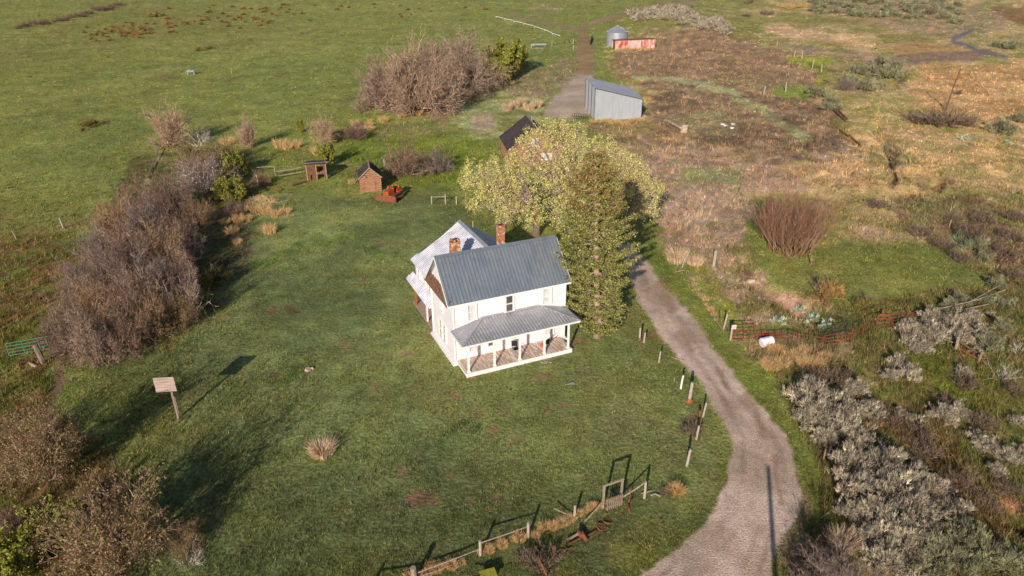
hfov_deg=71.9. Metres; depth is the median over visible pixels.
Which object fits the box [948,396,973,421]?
sagebrush
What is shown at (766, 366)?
dry grass clump
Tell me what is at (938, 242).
dark brush
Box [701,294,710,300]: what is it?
dry grass clump
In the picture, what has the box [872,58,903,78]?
green sagebrush
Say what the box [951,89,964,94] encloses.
dark brush
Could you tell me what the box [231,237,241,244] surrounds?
dry grass clump
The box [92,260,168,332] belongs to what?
bare willow
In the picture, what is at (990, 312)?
sagebrush
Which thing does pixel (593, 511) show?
fence rail
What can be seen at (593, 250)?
spruce tree
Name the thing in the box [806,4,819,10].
green sagebrush
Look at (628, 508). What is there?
walking plow
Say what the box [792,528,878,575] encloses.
bare shrub
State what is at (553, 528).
dry grass clump
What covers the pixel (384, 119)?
dry grass clump
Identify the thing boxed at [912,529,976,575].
green sagebrush
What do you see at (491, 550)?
dry grass clump
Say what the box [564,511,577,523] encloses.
dry grass clump
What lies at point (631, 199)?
cottonwood
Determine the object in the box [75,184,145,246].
bare shrub
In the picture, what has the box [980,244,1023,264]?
dark brush
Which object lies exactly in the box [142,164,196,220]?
bare shrub
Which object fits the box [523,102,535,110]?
tall dry shrub
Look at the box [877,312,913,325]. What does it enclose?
corral gate
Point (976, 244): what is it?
green sagebrush
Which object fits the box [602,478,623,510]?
picket gate
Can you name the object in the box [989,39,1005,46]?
green sagebrush
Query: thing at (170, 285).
bare shrub
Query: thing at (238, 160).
leafy shrub
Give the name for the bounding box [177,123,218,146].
dead shrub
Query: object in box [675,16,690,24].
sagebrush
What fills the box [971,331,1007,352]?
green sagebrush
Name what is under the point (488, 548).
dry grass clump
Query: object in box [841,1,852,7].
green sagebrush
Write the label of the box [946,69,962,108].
utility pole
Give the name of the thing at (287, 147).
dry grass clump
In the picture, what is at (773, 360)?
dry grass clump
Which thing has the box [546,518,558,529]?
dry grass clump
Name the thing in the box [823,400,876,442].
sagebrush
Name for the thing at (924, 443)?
dark brush
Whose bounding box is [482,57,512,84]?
leafy shrub
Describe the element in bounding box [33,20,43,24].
dark brush
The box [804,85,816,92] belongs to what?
green sagebrush
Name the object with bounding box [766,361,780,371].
dry grass clump
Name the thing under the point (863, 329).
corral gate
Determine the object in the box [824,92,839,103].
green sagebrush
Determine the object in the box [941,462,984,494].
dark brush
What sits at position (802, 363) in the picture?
dry grass clump
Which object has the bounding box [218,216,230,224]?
dry grass clump
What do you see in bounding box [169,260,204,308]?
bare willow
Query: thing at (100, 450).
dry brush
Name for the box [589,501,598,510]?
dry grass clump
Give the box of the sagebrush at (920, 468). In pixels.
[894,456,939,491]
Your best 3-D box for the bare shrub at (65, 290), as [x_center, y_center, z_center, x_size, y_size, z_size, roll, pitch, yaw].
[-39.065,1.213,63.248,5.120,8.673,5.121,-5,26,-9]
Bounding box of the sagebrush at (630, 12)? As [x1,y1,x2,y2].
[626,5,637,15]
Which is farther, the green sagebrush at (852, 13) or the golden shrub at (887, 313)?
the green sagebrush at (852, 13)
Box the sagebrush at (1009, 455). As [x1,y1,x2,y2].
[989,437,1023,468]
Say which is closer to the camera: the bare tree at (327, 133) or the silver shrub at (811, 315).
the silver shrub at (811, 315)
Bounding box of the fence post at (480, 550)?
[479,540,481,555]
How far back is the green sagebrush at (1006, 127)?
125.73 m
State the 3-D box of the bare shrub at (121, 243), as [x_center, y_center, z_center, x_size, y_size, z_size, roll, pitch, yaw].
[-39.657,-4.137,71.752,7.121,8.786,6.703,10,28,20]
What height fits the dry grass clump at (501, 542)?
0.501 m
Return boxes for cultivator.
[567,530,596,544]
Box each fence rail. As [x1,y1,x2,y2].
[276,167,301,171]
[416,549,478,573]
[421,564,451,575]
[481,526,526,542]
[585,502,602,521]
[623,482,644,497]
[939,303,989,314]
[940,299,977,308]
[959,341,988,359]
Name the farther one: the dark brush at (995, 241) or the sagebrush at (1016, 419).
the dark brush at (995, 241)
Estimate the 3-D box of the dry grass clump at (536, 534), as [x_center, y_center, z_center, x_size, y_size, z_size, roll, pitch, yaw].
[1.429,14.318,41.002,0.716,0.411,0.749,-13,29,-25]
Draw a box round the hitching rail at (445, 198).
[431,194,456,204]
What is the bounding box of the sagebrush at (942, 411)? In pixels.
[925,397,964,428]
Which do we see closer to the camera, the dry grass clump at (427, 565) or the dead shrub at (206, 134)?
the dry grass clump at (427, 565)
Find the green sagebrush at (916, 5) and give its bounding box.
[910,3,925,9]
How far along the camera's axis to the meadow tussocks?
172.63 m
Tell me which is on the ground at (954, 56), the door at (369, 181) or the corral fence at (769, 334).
the corral fence at (769, 334)
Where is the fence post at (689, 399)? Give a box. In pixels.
[685,382,693,403]
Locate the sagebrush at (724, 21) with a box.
[716,15,729,24]
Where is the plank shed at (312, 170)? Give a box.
[304,158,327,180]
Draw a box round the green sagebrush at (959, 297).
[947,289,973,307]
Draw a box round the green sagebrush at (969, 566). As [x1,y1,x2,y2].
[933,543,982,575]
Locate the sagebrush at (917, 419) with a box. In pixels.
[902,410,929,432]
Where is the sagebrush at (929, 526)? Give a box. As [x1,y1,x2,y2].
[910,507,943,540]
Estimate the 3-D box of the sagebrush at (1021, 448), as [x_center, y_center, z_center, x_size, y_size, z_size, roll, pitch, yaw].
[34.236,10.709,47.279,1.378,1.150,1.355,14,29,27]
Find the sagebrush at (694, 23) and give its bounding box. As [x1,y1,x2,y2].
[690,17,701,26]
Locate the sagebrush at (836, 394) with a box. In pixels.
[815,379,855,412]
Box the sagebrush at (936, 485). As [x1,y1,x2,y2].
[912,470,956,506]
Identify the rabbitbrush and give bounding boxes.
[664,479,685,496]
[784,3,796,8]
[796,2,809,7]
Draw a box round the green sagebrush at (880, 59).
[867,54,891,67]
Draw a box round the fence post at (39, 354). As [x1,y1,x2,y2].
[32,344,45,364]
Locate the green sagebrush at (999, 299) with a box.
[992,293,1018,309]
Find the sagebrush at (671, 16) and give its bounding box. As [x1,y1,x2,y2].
[665,13,675,20]
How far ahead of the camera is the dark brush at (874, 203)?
90.83 m
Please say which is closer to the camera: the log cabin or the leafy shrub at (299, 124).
the log cabin
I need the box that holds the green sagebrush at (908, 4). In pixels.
[903,1,914,7]
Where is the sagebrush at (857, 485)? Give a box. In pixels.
[826,463,890,501]
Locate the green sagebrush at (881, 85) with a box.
[866,76,887,89]
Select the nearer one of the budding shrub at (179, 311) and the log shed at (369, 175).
the budding shrub at (179, 311)
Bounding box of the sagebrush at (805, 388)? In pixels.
[779,366,838,408]
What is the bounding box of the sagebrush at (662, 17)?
[657,13,666,19]
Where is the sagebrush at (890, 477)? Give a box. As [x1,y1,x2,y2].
[865,460,930,501]
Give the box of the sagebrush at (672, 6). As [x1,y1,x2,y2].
[661,1,675,11]
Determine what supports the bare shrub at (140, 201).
on the ground at (954, 56)
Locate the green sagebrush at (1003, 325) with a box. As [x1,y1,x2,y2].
[988,315,1015,333]
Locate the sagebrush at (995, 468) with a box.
[984,460,1010,478]
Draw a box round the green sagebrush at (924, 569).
[898,546,942,575]
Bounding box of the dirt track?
[508,0,699,119]
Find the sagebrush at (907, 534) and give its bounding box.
[874,509,933,558]
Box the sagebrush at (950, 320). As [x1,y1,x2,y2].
[937,312,972,332]
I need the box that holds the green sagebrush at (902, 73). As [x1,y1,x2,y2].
[897,65,905,77]
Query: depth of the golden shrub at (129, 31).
279.89 m
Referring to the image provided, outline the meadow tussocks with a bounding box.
[0,2,520,243]
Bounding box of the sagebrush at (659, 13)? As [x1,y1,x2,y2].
[652,10,664,17]
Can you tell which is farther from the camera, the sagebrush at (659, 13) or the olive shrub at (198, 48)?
the sagebrush at (659, 13)
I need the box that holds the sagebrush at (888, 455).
[863,434,913,474]
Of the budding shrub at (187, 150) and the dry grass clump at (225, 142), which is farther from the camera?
the dry grass clump at (225, 142)
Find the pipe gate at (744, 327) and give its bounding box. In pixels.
[732,324,755,338]
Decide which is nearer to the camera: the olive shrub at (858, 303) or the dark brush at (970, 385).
the dark brush at (970, 385)
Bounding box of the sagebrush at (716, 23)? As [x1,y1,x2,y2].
[710,19,726,27]
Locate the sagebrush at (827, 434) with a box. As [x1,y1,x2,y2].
[809,420,848,448]
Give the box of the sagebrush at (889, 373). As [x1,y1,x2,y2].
[877,368,898,381]
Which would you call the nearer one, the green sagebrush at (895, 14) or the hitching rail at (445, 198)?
the hitching rail at (445, 198)
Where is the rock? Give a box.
[746,278,755,284]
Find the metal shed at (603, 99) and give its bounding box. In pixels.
[585,77,642,119]
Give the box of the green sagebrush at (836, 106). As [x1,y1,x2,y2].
[828,103,843,109]
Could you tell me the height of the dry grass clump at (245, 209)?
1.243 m
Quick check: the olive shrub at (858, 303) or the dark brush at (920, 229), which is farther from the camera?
the dark brush at (920, 229)
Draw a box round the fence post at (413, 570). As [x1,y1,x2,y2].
[410,565,416,575]
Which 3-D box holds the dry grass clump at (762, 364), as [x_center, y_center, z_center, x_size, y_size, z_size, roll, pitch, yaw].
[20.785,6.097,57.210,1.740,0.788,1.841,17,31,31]
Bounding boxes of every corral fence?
[755,331,789,338]
[789,331,822,342]
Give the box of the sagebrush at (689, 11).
[680,4,694,13]
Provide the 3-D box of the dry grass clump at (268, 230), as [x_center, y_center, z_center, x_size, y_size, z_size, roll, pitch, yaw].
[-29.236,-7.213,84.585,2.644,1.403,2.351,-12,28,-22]
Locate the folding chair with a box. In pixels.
[511,340,518,350]
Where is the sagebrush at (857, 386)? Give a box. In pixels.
[840,374,876,398]
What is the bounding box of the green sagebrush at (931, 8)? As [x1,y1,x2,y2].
[923,4,936,11]
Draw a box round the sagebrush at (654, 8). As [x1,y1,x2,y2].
[647,6,659,11]
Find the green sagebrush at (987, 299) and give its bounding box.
[974,291,995,305]
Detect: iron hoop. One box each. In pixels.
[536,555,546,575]
[596,523,605,530]
[603,519,611,523]
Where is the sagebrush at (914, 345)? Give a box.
[907,342,921,352]
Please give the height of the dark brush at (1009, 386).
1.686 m
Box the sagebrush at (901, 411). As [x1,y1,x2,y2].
[891,406,913,421]
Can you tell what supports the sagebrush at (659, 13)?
on the ground at (954, 56)
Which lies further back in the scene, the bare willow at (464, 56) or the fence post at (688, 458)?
the bare willow at (464, 56)
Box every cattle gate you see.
[946,234,963,252]
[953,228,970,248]
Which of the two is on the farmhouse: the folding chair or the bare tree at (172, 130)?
the folding chair
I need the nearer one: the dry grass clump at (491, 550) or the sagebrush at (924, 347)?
the dry grass clump at (491, 550)
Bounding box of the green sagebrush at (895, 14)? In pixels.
[890,10,902,16]
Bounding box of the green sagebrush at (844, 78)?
[839,68,862,85]
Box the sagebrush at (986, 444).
[967,428,1003,456]
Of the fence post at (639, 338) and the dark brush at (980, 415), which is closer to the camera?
the dark brush at (980, 415)
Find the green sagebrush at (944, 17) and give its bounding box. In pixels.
[941,13,950,19]
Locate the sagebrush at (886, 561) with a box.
[859,534,925,575]
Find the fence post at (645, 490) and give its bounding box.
[643,481,646,498]
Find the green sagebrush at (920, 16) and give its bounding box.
[916,13,926,18]
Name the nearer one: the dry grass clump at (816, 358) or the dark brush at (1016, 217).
the dry grass clump at (816, 358)
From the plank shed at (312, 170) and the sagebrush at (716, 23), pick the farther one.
the sagebrush at (716, 23)
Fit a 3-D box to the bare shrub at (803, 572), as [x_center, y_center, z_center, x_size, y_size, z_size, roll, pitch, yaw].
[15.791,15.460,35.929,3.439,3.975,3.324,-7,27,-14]
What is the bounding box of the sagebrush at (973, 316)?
[952,305,985,326]
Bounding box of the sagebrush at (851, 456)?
[827,434,877,475]
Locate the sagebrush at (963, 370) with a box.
[951,361,974,377]
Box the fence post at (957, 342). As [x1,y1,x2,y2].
[954,336,959,349]
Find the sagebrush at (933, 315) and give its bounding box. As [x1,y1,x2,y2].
[916,302,944,326]
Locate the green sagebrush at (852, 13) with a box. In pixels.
[846,10,855,15]
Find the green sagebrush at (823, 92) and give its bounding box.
[812,84,831,96]
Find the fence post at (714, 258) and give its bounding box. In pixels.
[712,250,717,266]
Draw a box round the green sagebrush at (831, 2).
[827,0,838,4]
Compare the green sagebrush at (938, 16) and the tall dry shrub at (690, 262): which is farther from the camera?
the green sagebrush at (938, 16)
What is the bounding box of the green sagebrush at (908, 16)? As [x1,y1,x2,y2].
[903,13,914,18]
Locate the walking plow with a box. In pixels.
[627,490,631,515]
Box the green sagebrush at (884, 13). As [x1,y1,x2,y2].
[880,11,887,16]
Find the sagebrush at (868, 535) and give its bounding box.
[847,516,899,555]
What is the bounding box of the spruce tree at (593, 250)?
[553,145,640,338]
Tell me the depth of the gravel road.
45.87 m
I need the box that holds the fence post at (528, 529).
[527,522,529,538]
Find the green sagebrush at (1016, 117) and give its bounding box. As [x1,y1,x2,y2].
[1007,108,1023,122]
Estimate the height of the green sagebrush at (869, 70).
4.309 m
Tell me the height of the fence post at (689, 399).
2.011 m
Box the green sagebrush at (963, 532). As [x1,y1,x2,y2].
[935,508,992,557]
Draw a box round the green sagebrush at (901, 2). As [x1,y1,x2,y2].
[897,0,912,4]
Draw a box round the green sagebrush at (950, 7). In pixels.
[945,4,955,10]
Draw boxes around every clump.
[216,135,237,144]
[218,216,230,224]
[221,224,239,235]
[229,214,246,223]
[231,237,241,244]
[235,203,249,213]
[239,212,252,220]
[248,202,263,212]
[257,220,277,234]
[258,204,274,214]
[269,208,282,217]
[270,136,290,148]
[278,207,290,214]
[280,143,292,149]
[289,138,303,147]
[304,434,338,460]
[310,146,320,155]
[330,134,340,140]
[364,124,376,130]
[377,115,389,122]
[400,568,417,575]
[414,109,425,115]
[422,562,437,572]
[429,559,442,573]
[443,555,458,569]
[445,559,458,570]
[457,557,465,564]
[478,542,491,552]
[484,542,494,554]
[497,538,508,549]
[501,102,512,110]
[511,529,527,542]
[531,530,539,538]
[537,518,550,530]
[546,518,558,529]
[549,522,556,531]
[555,515,568,527]
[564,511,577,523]
[576,509,584,516]
[586,501,596,511]
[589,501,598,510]
[643,96,652,101]
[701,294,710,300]
[757,357,777,369]
[761,354,777,364]
[762,361,776,371]
[764,343,781,350]
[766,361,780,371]
[768,342,780,352]
[774,354,791,367]
[782,349,797,358]
[787,346,808,359]
[790,348,807,358]
[793,354,810,365]
[797,342,811,352]
[800,352,820,367]
[808,353,826,363]
[808,356,827,367]
[815,351,829,359]
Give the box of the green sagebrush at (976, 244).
[960,233,993,253]
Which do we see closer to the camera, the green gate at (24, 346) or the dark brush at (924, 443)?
the dark brush at (924, 443)
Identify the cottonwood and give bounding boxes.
[457,147,548,236]
[507,115,613,234]
[593,132,667,233]
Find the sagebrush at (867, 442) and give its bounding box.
[840,422,879,450]
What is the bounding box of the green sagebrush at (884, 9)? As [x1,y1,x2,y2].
[878,6,891,11]
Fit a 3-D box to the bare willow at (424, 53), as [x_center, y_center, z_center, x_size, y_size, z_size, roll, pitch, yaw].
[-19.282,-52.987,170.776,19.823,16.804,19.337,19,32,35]
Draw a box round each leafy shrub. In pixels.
[0,519,46,575]
[11,494,85,547]
[211,173,246,201]
[220,140,249,174]
[294,117,303,132]
[311,134,335,165]
[480,34,528,75]
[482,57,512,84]
[506,42,529,65]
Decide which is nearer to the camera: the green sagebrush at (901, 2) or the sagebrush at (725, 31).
the sagebrush at (725, 31)
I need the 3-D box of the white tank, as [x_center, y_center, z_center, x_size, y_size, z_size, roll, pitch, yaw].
[21.718,4.552,60.221,1.154,0.909,0.840,-9,27,-18]
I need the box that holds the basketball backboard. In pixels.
[153,377,179,418]
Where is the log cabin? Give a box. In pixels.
[499,114,562,166]
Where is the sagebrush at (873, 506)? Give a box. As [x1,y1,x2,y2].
[845,488,906,533]
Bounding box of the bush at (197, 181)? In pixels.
[172,149,245,198]
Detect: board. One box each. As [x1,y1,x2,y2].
[259,185,281,189]
[668,120,680,128]
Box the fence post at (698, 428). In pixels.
[695,425,699,439]
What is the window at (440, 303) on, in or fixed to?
in the farmhouse
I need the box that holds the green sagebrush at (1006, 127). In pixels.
[983,115,1022,136]
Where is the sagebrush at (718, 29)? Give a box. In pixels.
[714,24,726,31]
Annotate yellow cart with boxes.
[475,567,497,575]
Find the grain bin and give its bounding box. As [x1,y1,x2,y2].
[606,25,627,46]
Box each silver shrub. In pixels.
[767,311,786,324]
[791,303,806,312]
[803,309,819,321]
[817,316,834,328]
[961,135,972,139]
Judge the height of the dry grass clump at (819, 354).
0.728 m
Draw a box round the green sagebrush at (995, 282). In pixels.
[984,274,1008,289]
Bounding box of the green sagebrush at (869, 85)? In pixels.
[856,75,879,90]
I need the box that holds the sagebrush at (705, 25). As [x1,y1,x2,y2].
[697,21,709,28]
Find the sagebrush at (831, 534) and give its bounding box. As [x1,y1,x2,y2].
[822,522,864,556]
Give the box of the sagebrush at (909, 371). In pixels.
[891,361,923,382]
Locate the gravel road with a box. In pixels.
[621,242,802,575]
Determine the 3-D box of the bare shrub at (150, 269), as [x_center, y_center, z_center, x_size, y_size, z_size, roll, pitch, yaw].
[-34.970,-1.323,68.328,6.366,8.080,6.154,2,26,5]
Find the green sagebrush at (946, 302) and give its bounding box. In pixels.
[934,298,961,313]
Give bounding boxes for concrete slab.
[681,125,687,132]
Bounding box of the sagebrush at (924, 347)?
[907,336,938,354]
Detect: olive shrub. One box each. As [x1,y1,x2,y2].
[76,116,103,127]
[193,46,205,50]
[196,262,234,289]
[849,293,879,314]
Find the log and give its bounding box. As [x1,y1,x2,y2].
[890,162,898,181]
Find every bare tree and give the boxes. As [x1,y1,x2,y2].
[139,98,195,149]
[232,112,264,148]
[304,111,341,145]
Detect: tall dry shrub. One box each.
[455,89,474,100]
[509,99,520,107]
[515,96,528,104]
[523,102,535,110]
[531,99,542,107]
[663,243,688,264]
[684,252,705,266]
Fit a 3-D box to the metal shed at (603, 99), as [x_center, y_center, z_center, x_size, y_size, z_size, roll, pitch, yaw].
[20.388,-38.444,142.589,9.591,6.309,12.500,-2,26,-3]
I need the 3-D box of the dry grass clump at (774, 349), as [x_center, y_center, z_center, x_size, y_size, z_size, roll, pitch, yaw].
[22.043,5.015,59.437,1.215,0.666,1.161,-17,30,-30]
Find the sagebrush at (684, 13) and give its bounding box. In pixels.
[677,9,689,16]
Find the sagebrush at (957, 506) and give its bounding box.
[937,490,975,519]
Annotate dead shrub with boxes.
[83,299,133,337]
[149,232,179,258]
[160,276,213,321]
[176,535,208,570]
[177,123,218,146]
[984,354,1023,382]
[1011,338,1023,352]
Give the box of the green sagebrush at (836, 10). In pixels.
[828,5,841,12]
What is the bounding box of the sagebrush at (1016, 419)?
[1008,414,1023,427]
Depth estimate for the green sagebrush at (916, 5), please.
339.06 m
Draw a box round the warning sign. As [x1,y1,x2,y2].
[729,325,736,340]
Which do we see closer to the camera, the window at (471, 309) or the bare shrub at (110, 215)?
the window at (471, 309)
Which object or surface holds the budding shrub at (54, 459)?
on the ground at (954, 56)
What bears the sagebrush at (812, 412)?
on the ground at (954, 56)
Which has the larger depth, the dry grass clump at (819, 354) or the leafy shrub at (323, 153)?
the leafy shrub at (323, 153)
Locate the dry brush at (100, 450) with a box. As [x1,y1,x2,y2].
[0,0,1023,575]
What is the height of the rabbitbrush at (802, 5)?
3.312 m
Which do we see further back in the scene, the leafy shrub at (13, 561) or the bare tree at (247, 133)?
the bare tree at (247, 133)
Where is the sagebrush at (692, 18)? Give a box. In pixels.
[685,13,698,21]
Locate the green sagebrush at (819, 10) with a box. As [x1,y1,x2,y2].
[814,6,827,13]
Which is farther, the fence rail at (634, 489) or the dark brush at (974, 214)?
the dark brush at (974, 214)
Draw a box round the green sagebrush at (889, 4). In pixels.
[882,1,897,7]
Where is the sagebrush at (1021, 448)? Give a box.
[1011,442,1023,455]
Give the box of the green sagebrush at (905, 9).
[899,6,913,12]
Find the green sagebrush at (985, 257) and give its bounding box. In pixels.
[976,248,996,262]
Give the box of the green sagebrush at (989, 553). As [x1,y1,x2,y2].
[959,525,1017,574]
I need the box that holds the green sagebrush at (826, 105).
[819,100,833,108]
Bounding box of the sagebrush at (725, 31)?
[719,28,732,34]
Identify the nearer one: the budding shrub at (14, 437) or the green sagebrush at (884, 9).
the budding shrub at (14, 437)
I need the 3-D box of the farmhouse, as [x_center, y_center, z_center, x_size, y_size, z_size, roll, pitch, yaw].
[-2.012,-0.993,61.464,11.189,10.200,15.138,-11,28,-21]
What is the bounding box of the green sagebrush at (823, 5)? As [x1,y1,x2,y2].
[815,3,827,7]
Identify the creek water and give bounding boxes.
[873,27,1009,185]
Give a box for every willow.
[58,298,127,370]
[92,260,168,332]
[155,243,200,292]
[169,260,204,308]
[346,51,425,114]
[369,24,470,118]
[393,33,458,83]
[417,24,515,98]
[471,38,494,68]
[746,173,855,258]
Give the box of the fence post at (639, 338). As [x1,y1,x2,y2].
[637,327,641,340]
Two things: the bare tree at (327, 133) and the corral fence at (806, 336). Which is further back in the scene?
the bare tree at (327, 133)
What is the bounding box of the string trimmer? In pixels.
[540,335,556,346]
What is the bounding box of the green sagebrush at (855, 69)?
[848,63,865,73]
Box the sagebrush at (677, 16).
[674,11,682,19]
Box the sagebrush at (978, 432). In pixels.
[963,426,986,441]
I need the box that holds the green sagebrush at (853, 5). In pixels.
[845,2,858,7]
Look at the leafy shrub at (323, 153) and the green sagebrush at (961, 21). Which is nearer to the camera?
the leafy shrub at (323, 153)
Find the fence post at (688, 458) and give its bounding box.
[685,449,691,466]
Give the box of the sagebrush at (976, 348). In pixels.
[966,346,985,357]
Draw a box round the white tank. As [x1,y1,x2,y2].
[759,336,774,347]
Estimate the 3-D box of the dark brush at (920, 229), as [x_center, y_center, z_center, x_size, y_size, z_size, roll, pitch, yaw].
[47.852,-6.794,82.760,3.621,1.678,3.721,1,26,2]
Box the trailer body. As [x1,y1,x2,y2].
[612,38,655,48]
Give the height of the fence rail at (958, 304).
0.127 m
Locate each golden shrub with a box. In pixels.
[123,29,135,33]
[135,23,147,29]
[147,12,155,16]
[163,19,172,24]
[809,273,846,306]
[878,308,896,320]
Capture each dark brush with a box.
[12,24,23,28]
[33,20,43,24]
[74,12,88,16]
[78,479,127,516]
[100,5,111,10]
[200,296,219,308]
[336,126,345,132]
[511,546,542,571]
[523,537,567,575]
[658,486,672,497]
[678,416,704,440]
[741,0,756,3]
[742,11,750,16]
[758,8,774,14]
[809,365,847,386]
[816,440,848,457]
[836,366,856,384]
[855,518,881,539]
[860,194,898,211]
[871,403,905,428]
[896,421,937,444]
[903,107,935,125]
[903,225,936,236]
[904,430,950,463]
[907,98,974,128]
[921,6,938,14]
[925,497,950,517]
[927,232,959,253]
[931,389,966,405]
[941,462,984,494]
[942,210,967,222]
[947,246,978,265]
[948,221,987,236]
[950,371,986,393]
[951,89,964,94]
[953,108,982,126]
[961,408,1005,431]
[967,232,1011,251]
[969,209,998,224]
[969,486,1004,516]
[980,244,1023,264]
[990,475,1023,500]
[993,227,1023,242]
[997,264,1023,280]
[1002,207,1023,220]
[1002,379,1023,399]
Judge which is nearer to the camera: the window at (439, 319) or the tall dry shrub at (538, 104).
the window at (439, 319)
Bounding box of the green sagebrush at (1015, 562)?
[991,534,1023,575]
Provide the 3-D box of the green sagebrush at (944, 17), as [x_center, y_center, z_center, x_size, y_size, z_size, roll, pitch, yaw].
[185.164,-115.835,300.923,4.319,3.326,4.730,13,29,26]
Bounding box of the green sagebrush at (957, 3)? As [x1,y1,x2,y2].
[953,0,963,6]
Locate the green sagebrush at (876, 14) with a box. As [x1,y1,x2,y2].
[869,9,881,17]
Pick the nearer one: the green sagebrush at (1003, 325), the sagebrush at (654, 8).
the green sagebrush at (1003, 325)
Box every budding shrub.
[0,382,87,500]
[0,413,35,472]
[21,452,189,575]
[160,277,204,334]
[160,515,205,565]
[161,132,228,176]
[208,138,239,165]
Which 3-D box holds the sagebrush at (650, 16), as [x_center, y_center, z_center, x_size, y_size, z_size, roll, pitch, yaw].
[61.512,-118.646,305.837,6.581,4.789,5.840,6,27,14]
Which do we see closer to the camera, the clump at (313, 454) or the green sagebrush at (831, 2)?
the clump at (313, 454)
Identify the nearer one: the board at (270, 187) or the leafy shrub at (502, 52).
the board at (270, 187)
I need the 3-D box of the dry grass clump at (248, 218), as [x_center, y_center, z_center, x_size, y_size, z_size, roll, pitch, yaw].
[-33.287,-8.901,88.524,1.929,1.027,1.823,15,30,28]
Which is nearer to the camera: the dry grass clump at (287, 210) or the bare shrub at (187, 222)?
the bare shrub at (187, 222)
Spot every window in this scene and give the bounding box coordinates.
[438,316,441,338]
[439,299,443,312]
[441,321,447,344]
[466,303,477,321]
[469,345,479,352]
[486,341,492,347]
[504,295,514,312]
[541,153,551,160]
[541,288,552,305]
[546,328,554,334]
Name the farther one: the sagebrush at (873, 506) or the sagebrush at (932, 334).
the sagebrush at (932, 334)
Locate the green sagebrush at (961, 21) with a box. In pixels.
[948,15,965,23]
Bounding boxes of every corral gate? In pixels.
[819,321,850,339]
[822,332,852,344]
[848,316,878,341]
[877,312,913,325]
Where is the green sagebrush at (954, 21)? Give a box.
[947,16,958,23]
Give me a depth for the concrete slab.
128.31 m
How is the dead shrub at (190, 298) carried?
on the ground at (954, 56)
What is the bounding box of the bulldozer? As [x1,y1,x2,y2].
[374,184,403,202]
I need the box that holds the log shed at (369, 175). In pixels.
[357,159,381,192]
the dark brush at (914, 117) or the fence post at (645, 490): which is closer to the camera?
the fence post at (645, 490)
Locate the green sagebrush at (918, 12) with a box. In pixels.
[909,8,922,14]
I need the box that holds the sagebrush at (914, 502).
[882,480,951,525]
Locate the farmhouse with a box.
[406,220,580,377]
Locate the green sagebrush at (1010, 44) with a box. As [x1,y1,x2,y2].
[998,38,1023,48]
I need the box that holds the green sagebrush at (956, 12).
[952,6,963,14]
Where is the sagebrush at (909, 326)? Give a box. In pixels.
[893,316,925,338]
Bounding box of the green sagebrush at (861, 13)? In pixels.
[854,8,870,16]
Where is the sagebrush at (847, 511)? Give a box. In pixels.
[831,496,874,526]
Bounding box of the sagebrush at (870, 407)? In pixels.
[853,395,890,421]
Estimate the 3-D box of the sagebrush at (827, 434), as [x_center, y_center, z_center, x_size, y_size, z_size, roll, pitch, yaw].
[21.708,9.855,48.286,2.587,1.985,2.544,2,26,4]
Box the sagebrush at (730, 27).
[724,24,735,30]
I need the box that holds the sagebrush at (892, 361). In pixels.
[885,349,909,369]
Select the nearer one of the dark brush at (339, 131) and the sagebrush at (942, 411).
the sagebrush at (942, 411)
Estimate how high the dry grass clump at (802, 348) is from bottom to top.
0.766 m
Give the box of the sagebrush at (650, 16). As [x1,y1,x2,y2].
[646,11,657,19]
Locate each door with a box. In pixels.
[366,177,375,191]
[505,336,515,348]
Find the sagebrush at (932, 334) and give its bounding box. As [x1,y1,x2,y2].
[919,319,954,344]
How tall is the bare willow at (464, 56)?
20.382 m
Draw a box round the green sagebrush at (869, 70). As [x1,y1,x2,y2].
[859,61,880,75]
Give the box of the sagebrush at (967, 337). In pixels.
[947,322,981,345]
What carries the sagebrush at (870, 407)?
on the ground at (954, 56)
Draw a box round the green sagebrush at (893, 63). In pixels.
[884,57,905,71]
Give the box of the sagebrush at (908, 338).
[895,332,920,347]
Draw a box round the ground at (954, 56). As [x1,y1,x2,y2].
[0,0,1023,575]
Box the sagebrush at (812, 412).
[789,392,852,431]
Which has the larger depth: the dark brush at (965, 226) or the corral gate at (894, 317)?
the dark brush at (965, 226)
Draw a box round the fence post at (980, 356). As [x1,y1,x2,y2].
[977,351,982,362]
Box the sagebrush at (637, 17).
[631,12,644,21]
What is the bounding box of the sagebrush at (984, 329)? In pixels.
[970,322,995,336]
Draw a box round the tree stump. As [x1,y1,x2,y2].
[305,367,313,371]
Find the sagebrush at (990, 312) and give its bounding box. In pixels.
[986,310,995,315]
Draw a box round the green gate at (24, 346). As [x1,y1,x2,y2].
[5,336,55,355]
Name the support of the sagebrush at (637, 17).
on the ground at (954, 56)
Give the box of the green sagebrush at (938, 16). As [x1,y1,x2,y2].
[933,13,942,18]
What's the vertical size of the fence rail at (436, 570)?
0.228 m
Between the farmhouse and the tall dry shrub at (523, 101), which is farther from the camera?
the tall dry shrub at (523, 101)
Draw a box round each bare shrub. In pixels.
[0,506,26,540]
[33,287,85,365]
[40,261,100,325]
[52,238,105,302]
[64,271,129,336]
[73,208,133,270]
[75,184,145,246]
[82,230,148,299]
[97,210,159,277]
[97,295,160,365]
[112,167,164,226]
[113,183,172,251]
[117,280,184,345]
[123,242,168,299]
[130,215,197,273]
[139,261,189,318]
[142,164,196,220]
[152,196,207,249]
[162,217,206,262]
[168,154,218,194]
[177,195,218,229]
[218,195,244,219]
[249,168,271,185]
[338,121,367,140]
[378,130,433,178]
[415,143,457,176]
[489,69,510,86]
[773,535,856,575]
[784,556,835,575]
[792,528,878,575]
[832,73,858,90]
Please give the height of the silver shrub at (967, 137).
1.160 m

